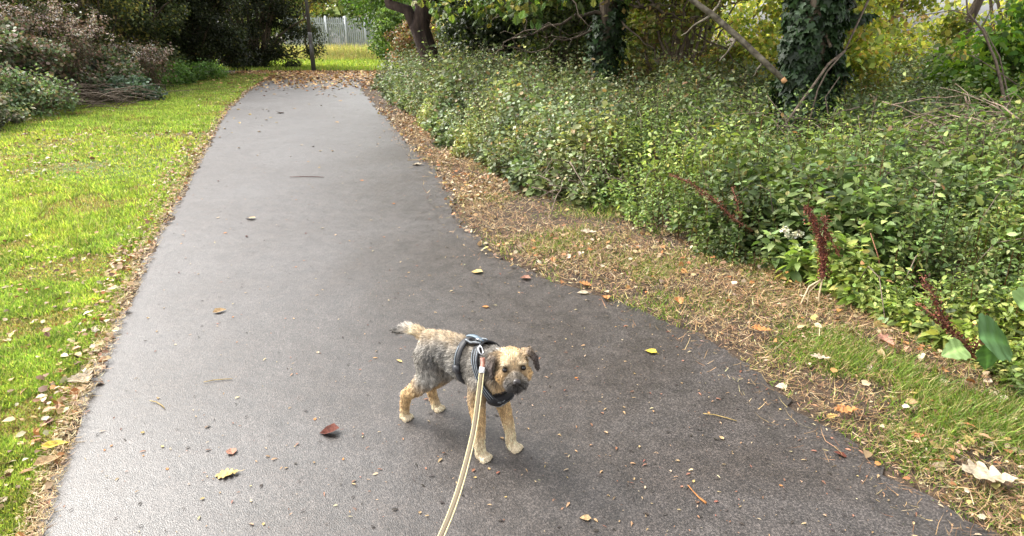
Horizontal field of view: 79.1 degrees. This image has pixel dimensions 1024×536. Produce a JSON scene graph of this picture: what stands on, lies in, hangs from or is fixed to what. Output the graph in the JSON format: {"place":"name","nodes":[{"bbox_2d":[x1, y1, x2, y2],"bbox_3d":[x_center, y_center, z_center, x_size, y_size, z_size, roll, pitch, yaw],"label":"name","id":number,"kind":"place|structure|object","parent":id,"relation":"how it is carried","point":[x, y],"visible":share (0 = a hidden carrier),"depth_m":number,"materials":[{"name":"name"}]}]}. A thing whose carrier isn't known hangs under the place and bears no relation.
{"place":"outdoors","nodes":[
{"label":"outdoors","id":0,"kind":"place"},
{"bbox_2d":[0,73,282,535],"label":"lawn","id":1,"kind":"structure","parent":0,"point":[81,167],"depth_m":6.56,"materials":[{"name":"plant"}]},
{"bbox_2d":[0,92,35,131],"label":"laurel shrub","id":2,"kind":"object","parent":1,"relation":"on","point":[4,100],"visible":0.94,"depth_m":9.43,"materials":[{"name":"green plant"}]},
{"bbox_2d":[0,61,86,117],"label":"laurel shrub","id":3,"kind":"object","parent":1,"relation":"on","point":[16,83],"visible":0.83,"depth_m":10.28,"materials":[{"name":"green plant"}]},
{"bbox_2d":[28,455,59,468],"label":"fallen leaf","id":4,"kind":"object","parent":1,"relation":"on","point":[48,458],"visible":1,"depth_m":2.04,"materials":[{"name":"brown plant"}]},
{"bbox_2d":[0,6,96,106],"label":"bramble bank","id":5,"kind":"structure","parent":1,"relation":"on","point":[11,30],"depth_m":11.23,"materials":[{"name":"green plant"}]},
{"bbox_2d":[39,440,67,448],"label":"fallen leaf","id":6,"kind":"object","parent":1,"relation":"on","point":[52,443],"visible":0.95,"depth_m":2.12,"materials":[{"name":"yellow plant"}]},
{"bbox_2d":[0,0,121,91],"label":"dry bush","id":7,"kind":"object","parent":1,"relation":"on","point":[82,31],"visible":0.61,"depth_m":12.08,"materials":[{"name":"brown plant"}]},
{"bbox_2d":[0,0,159,72],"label":"shrub","id":8,"kind":"object","parent":1,"relation":"on","point":[122,8],"visible":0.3,"depth_m":15.58,"materials":[{"name":"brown plant"}]},
{"bbox_2d":[67,370,92,384],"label":"fallen leaf","id":9,"kind":"object","parent":1,"relation":"on","point":[85,374],"visible":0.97,"depth_m":2.54,"materials":[{"name":"beige plant"}]},
{"bbox_2d":[34,31,144,99],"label":"bramble bank","id":10,"kind":"structure","parent":1,"relation":"on","point":[113,65],"depth_m":13.50,"materials":[{"name":"green plant"}]},
{"bbox_2d":[22,74,195,111],"bbox_3d":[-8.669,-3.292,11.680,4.099,0.694,3.104,0,21,0],"label":"brushwood pile","id":11,"kind":"object","parent":1,"relation":"on","point":[85,94],"visible":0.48,"depth_m":11.86,"materials":[{"name":"brown plant"}]},
{"bbox_2d":[88,72,169,101],"bbox_3d":[-8.069,-3.654,12.841,1.602,0.767,1.244,-18,27,-38],"label":"ivy clump","id":12,"kind":"object","parent":1,"relation":"on","point":[134,80],"visible":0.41,"depth_m":12.73,"materials":[{"name":"plant"}]},
{"bbox_2d":[70,0,191,70],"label":"evergreen shrub","id":13,"kind":"object","parent":1,"relation":"on","point":[168,20],"visible":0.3,"depth_m":17.98,"materials":[{"name":"green plant"}]},
{"bbox_2d":[93,37,177,90],"bbox_3d":[-9.010,-4.800,14.651,2.029,1.325,2.550,-12,24,-28],"label":"dry bush","id":14,"kind":"object","parent":1,"relation":"on","point":[149,60],"visible":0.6,"depth_m":14.64,"materials":[{"name":"brown plant"}]},
{"bbox_2d":[141,56,229,87],"bbox_3d":[-9.384,-5.309,17.019,2.135,0.924,4.034,0,21,0],"label":"nettle clump","id":15,"kind":"object","parent":1,"relation":"on","point":[182,73],"visible":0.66,"depth_m":17.02,"materials":[{"name":"green plant"}]},
{"bbox_2d":[214,57,410,70],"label":"grass","id":16,"kind":"structure","parent":0,"point":[345,64],"depth_m":25.43,"materials":[{"name":"green plant"}]},
{"bbox_2d":[260,42,457,60],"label":"long grass","id":17,"kind":"structure","parent":0,"point":[346,52],"depth_m":34.22,"materials":[{"name":"plant"}]},
{"bbox_2d":[36,72,997,535],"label":"path","id":18,"kind":"structure","parent":0,"point":[324,232],"depth_m":2.44,"materials":[{"name":"grey asphalt"}]},
{"bbox_2d":[213,308,225,311],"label":"fallen leaf","id":19,"kind":"object","parent":18,"relation":"on","point":[218,309],"visible":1,"depth_m":3.18,"materials":[{"name":"beige plant"}]},
{"bbox_2d":[215,468,241,478],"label":"fallen leaf","id":20,"kind":"object","parent":18,"relation":"on","point":[223,473],"visible":1,"depth_m":2.01,"materials":[{"name":"yellow plant"}]},
{"bbox_2d":[226,448,236,453],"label":"fallen leaf","id":21,"kind":"object","parent":18,"relation":"on","point":[231,450],"visible":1,"depth_m":2.12,"materials":[{"name":"pink plant"}]},
{"bbox_2d":[320,423,341,433],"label":"fallen leaf","id":22,"kind":"object","parent":18,"relation":"on","point":[330,428],"visible":1,"depth_m":2.23,"materials":[{"name":"red plant"}]},
{"bbox_2d":[389,320,539,464],"bbox_3d":[-0.193,0.397,2.137,0.700,0.444,0.198,16,26,36],"label":"dog","id":23,"kind":"object","parent":18,"relation":"on","point":[440,358],"visible":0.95,"depth_m":2.05},
{"bbox_2d":[437,345,484,535],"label":"dog lead","id":24,"kind":"object","parent":23,"relation":"attached to","point":[455,498],"visible":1,"depth_m":1.68,"materials":[{"name":"fabric"}]},
{"bbox_2d":[53,123,992,535],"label":"path crumbs","id":25,"kind":"object","parent":18,"relation":"on","point":[559,433],"visible":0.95,"depth_m":2.10,"materials":[{"name":"brown plant"}]},
{"bbox_2d":[580,515,590,519],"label":"fallen leaf","id":26,"kind":"object","parent":18,"relation":"on","point":[586,517],"visible":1,"depth_m":1.83,"materials":[{"name":"beige plant"}]},
{"bbox_2d":[647,349,655,352],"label":"fallen leaf","id":27,"kind":"object","parent":18,"relation":"on","point":[652,350],"visible":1,"depth_m":2.79,"materials":[{"name":"yellow plant"}]},
{"bbox_2d":[688,485,706,503],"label":"twig","id":28,"kind":"object","parent":18,"relation":"on","point":[702,500],"visible":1,"depth_m":1.90,"materials":[{"name":"wood"}]},
{"bbox_2d":[703,413,736,420],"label":"twig","id":29,"kind":"object","parent":18,"relation":"on","point":[719,416],"visible":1,"depth_m":2.31,"materials":[{"name":"beige wood"}]},
{"bbox_2d":[835,451,845,456],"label":"fallen leaf","id":30,"kind":"object","parent":18,"relation":"on","point":[842,453],"visible":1,"depth_m":2.11,"materials":[{"name":"brown plant"}]},
{"bbox_2d":[30,35,1023,535],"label":"ground","id":31,"kind":"structure","parent":0,"point":[800,403],"depth_m":3.29,"materials":[{"name":"soil"}]},
{"bbox_2d":[0,0,73,59],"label":"hawthorn shrub","id":32,"kind":"object","parent":31,"relation":"on","point":[34,7],"visible":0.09,"depth_m":13.39,"materials":[{"name":"green plant"}]},
{"bbox_2d":[107,0,263,73],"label":"evergreen shrub","id":33,"kind":"object","parent":31,"relation":"on","point":[198,32],"visible":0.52,"depth_m":19.99,"materials":[{"name":"green plant"}]},
{"bbox_2d":[0,0,478,49],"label":"woodland","id":34,"kind":"object","parent":31,"relation":"on","point":[336,12],"visible":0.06,"depth_m":43.82,"materials":[{"name":"green plant"}]},
{"bbox_2d":[304,0,315,70],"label":"trunk","id":35,"kind":"object","parent":31,"relation":"on","point":[311,50],"visible":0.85,"depth_m":23.00,"materials":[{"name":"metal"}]},
{"bbox_2d":[384,0,439,70],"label":"yew tree","id":36,"kind":"object","parent":31,"relation":"on","point":[418,18],"visible":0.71,"depth_m":13.71,"materials":[{"name":"brown plant"}]},
{"bbox_2d":[431,0,563,63],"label":"yew shrub","id":37,"kind":"object","parent":31,"relation":"on","point":[449,30],"visible":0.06,"depth_m":15.89,"materials":[{"name":"green plant"}]},
{"bbox_2d":[0,79,1023,535],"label":"straw","id":38,"kind":"object","parent":31,"relation":"on","point":[584,263],"visible":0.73,"depth_m":3.13,"materials":[{"name":"beige plant"}]},
{"bbox_2d":[580,228,599,233],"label":"fallen leaf","id":39,"kind":"object","parent":38,"relation":"on","point":[588,231],"visible":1,"depth_m":4.32,"materials":[{"name":"beige plant"}]},
{"bbox_2d":[0,69,1023,535],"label":"leaf litter","id":40,"kind":"object","parent":31,"relation":"on","point":[332,75],"visible":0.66,"depth_m":3.55,"materials":[{"name":"brown plant"}]},
{"bbox_2d":[442,0,597,73],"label":"yew shrub","id":41,"kind":"object","parent":31,"relation":"on","point":[498,27],"visible":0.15,"depth_m":14.38,"materials":[{"name":"green plant"}]},
{"bbox_2d":[492,0,598,80],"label":"hazel shrub","id":42,"kind":"object","parent":31,"relation":"on","point":[568,27],"visible":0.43,"depth_m":11.79,"materials":[{"name":"green plant"}]},
{"bbox_2d":[411,0,747,92],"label":"oak tree","id":43,"kind":"object","parent":31,"relation":"on","point":[606,37],"visible":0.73,"depth_m":9.45,"materials":[{"name":"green plant"}]},
{"bbox_2d":[515,151,652,214],"bbox_3d":[0.834,-0.811,5.327,1.664,0.401,1.108,-3,21,-8],"label":"shrub","id":44,"kind":"object","parent":31,"relation":"on","point":[575,181],"visible":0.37,"depth_m":5.16,"materials":[{"name":"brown plant"}]},
{"bbox_2d":[579,281,592,287],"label":"fallen leaf","id":45,"kind":"object","parent":31,"relation":"on","point":[584,283],"visible":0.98,"depth_m":3.52,"materials":[{"name":"orange plant"}]},
{"bbox_2d":[508,0,720,66],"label":"yew shrub","id":46,"kind":"object","parent":31,"relation":"on","point":[519,39],"depth_m":13.77,"materials":[{"name":"green plant"}]},
{"bbox_2d":[614,0,752,71],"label":"hazel shrub","id":47,"kind":"object","parent":31,"relation":"on","point":[726,16],"visible":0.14,"depth_m":12.12,"materials":[{"name":"green plant"}]},
{"bbox_2d":[600,0,781,93],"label":"hazel shrub","id":48,"kind":"object","parent":31,"relation":"on","point":[659,23],"visible":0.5,"depth_m":9.71,"materials":[{"name":"green plant"}]},
{"bbox_2d":[365,42,1023,320],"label":"bramble canes","id":49,"kind":"object","parent":31,"relation":"on","point":[757,136],"visible":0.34,"depth_m":5.12,"materials":[{"name":"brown plant"}]},
{"bbox_2d":[360,39,1023,324],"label":"cane leaves","id":50,"kind":"object","parent":49,"relation":"on","point":[993,241],"visible":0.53,"depth_m":5.01,"materials":[{"name":"green plant"}]},
{"bbox_2d":[370,14,1023,210],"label":"bramble undergrowth","id":51,"kind":"object","parent":31,"relation":"on","point":[585,100],"visible":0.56,"depth_m":7.62,"materials":[{"name":"green plant"}]},
{"bbox_2d":[668,173,753,234],"bbox_3d":[1.253,-0.412,3.909,0.554,0.364,0.122,3,21,8],"label":"dock plant","id":52,"kind":"object","parent":31,"relation":"on","point":[731,216],"visible":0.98,"depth_m":3.90,"materials":[{"name":"brown plant"}]},
{"bbox_2d":[707,4,716,38],"bbox_3d":[4.545,-7.399,13.393,4.928,7.132,4.517,6,22,15],"label":"woodland tree","id":53,"kind":"object","parent":31,"relation":"on","point":[711,27],"visible":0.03,"depth_m":14.86,"materials":[{"name":"green plant"}]},
{"bbox_2d":[417,143,1023,535],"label":"verge grass","id":54,"kind":"structure","parent":31,"relation":"on","point":[985,412],"depth_m":2.54,"materials":[{"name":"plant"}]},
{"bbox_2d":[674,297,683,303],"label":"fallen leaf","id":55,"kind":"object","parent":54,"relation":"on","point":[678,300],"visible":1,"depth_m":3.25,"materials":[{"name":"orange plant"}]},
{"bbox_2d":[752,324,770,330],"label":"fallen leaf","id":56,"kind":"object","parent":54,"relation":"on","point":[760,328],"visible":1,"depth_m":2.92,"materials":[{"name":"orange plant"}]},
{"bbox_2d":[811,353,830,358],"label":"fallen leaf","id":57,"kind":"object","parent":54,"relation":"on","point":[818,355],"visible":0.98,"depth_m":2.66,"materials":[{"name":"beige plant"}]},
{"bbox_2d":[834,404,862,412],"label":"fallen leaf","id":58,"kind":"object","parent":54,"relation":"on","point":[847,408],"visible":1,"depth_m":2.31,"materials":[{"name":"plant"}]},
{"bbox_2d":[878,333,894,344],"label":"fallen leaf","id":59,"kind":"object","parent":54,"relation":"on","point":[885,338],"visible":0.98,"depth_m":2.78,"materials":[{"name":"plant"}]},
{"bbox_2d":[962,459,1023,482],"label":"fallen leaf","id":60,"kind":"object","parent":54,"relation":"on","point":[980,470],"visible":1,"depth_m":1.96,"materials":[{"name":"beige plant"}]},
{"bbox_2d":[432,0,1018,61],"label":"woodland","id":61,"kind":"object","parent":31,"relation":"on","point":[947,6],"visible":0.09,"depth_m":18.91,"materials":[{"name":"green plant"}]},
{"bbox_2d":[681,0,879,163],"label":"ash tree","id":62,"kind":"object","parent":31,"relation":"on","point":[810,46],"visible":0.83,"depth_m":6.24,"materials":[{"name":"green plant"}]},
{"bbox_2d":[779,225,804,239],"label":"white flower","id":63,"kind":"object","parent":31,"relation":"on","point":[794,233],"visible":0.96,"depth_m":3.69,"materials":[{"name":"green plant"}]},
{"bbox_2d":[569,67,1023,401],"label":"nettle undergrowth","id":64,"kind":"object","parent":31,"relation":"on","point":[860,214],"visible":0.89,"depth_m":3.87,"materials":[{"name":"green plant"}]},
{"bbox_2d":[870,233,879,263],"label":"dock plant","id":65,"kind":"object","parent":64,"relation":"on","point":[876,250],"visible":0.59,"depth_m":3.30,"materials":[{"name":"brown plant"}]},
{"bbox_2d":[727,0,912,101],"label":"hazel shrub","id":66,"kind":"object","parent":31,"relation":"on","point":[875,52],"visible":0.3,"depth_m":8.67,"materials":[{"name":"green plant"}]},
{"bbox_2d":[676,95,973,172],"bbox_3d":[3.369,-1.108,5.551,3.367,0.795,2.465,0,21,0],"label":"brushwood pile","id":67,"kind":"object","parent":31,"relation":"on","point":[804,119],"visible":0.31,"depth_m":5.63,"materials":[{"name":"brown plant"}]},
{"bbox_2d":[800,203,849,306],"bbox_3d":[1.634,-0.056,3.261,0.266,0.533,0.230,0,21,0],"label":"dock plant","id":68,"kind":"object","parent":31,"relation":"on","point":[821,241],"visible":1,"depth_m":3.25,"materials":[{"name":"brown plant"}]},
{"bbox_2d":[752,0,943,71],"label":"hazel shrub","id":69,"kind":"object","parent":31,"relation":"on","point":[899,50],"visible":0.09,"depth_m":11.04,"materials":[{"name":"green plant"}]},
{"bbox_2d":[842,0,1016,128],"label":"sapling","id":70,"kind":"object","parent":31,"relation":"on","point":[923,17],"visible":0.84,"depth_m":6.40,"materials":[{"name":"brown plant"}]},
{"bbox_2d":[844,84,1023,173],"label":"brushwood pile","id":71,"kind":"object","parent":31,"relation":"on","point":[980,120],"visible":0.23,"depth_m":4.82,"materials":[{"name":"brown wood"}]},
{"bbox_2d":[888,0,1023,89],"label":"hazel shrub","id":72,"kind":"object","parent":31,"relation":"on","point":[953,27],"visible":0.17,"depth_m":10.93,"materials":[{"name":"green plant"}]},
{"bbox_2d":[947,0,983,61],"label":"woodland tree","id":73,"kind":"object","parent":31,"relation":"on","point":[975,7],"visible":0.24,"depth_m":14.24,"materials":[{"name":"brown plant"}]},
{"bbox_2d":[913,0,1023,124],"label":"elder shrub","id":74,"kind":"object","parent":31,"relation":"on","point":[1005,42],"visible":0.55,"depth_m":7.39,"materials":[{"name":"green plant"}]},
{"bbox_2d":[914,271,1023,368],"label":"dock plant","id":75,"kind":"object","parent":31,"relation":"on","point":[993,349],"visible":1,"depth_m":2.45,"materials":[{"name":"green plant"}]},
{"bbox_2d":[70,0,1021,34],"label":"sky","id":76,"kind":"structure","parent":0,"point":[983,8],"materials":[{"name":"white"}]},
{"label":"lawn","id":77,"kind":"structure","parent":0,"visible":0},
{"bbox_2d":[195,0,329,69],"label":"evergreen shrub","id":78,"kind":"object","parent":77,"relation":"on","point":[270,12],"visible":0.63,"depth_m":24.29,"materials":[{"name":"green plant"}]},
{"bbox_2d":[272,0,338,46],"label":"birch tree","id":79,"kind":"object","parent":77,"relation":"on","point":[312,8],"visible":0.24,"depth_m":34.29,"materials":[{"name":"green plant"}]},
{"bbox_2d":[283,16,390,47],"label":"palisade fence","id":80,"kind":"object","parent":77,"relation":"on","point":[346,34],"visible":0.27,"depth_m":40.17,"materials":[{"name":"grey metal"}]},
{"bbox_2d":[339,0,436,46],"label":"birch tree","id":81,"kind":"object","parent":77,"relation":"on","point":[364,7],"visible":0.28,"depth_m":30.92,"materials":[{"name":"green plant"}]},
{"bbox_2d":[366,5,416,61],"bbox_3d":[-5.277,-10.687,28.366,2.663,2.784,2.548,0,21,0],"label":"holly shrub","id":82,"kind":"object","parent":77,"relation":"on","point":[388,19],"visible":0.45,"depth_m":27.82,"materials":[{"name":"green plant"}]},
{"bbox_2d":[383,17,444,65],"bbox_3d":[-3.982,-9.139,25.435,2.655,2.233,2.330,0,21,0],"label":"holly shrub","id":83,"kind":"object","parent":77,"relation":"on","point":[403,38],"visible":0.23,"depth_m":25.00,"materials":[{"name":"green plant"}]}
]}

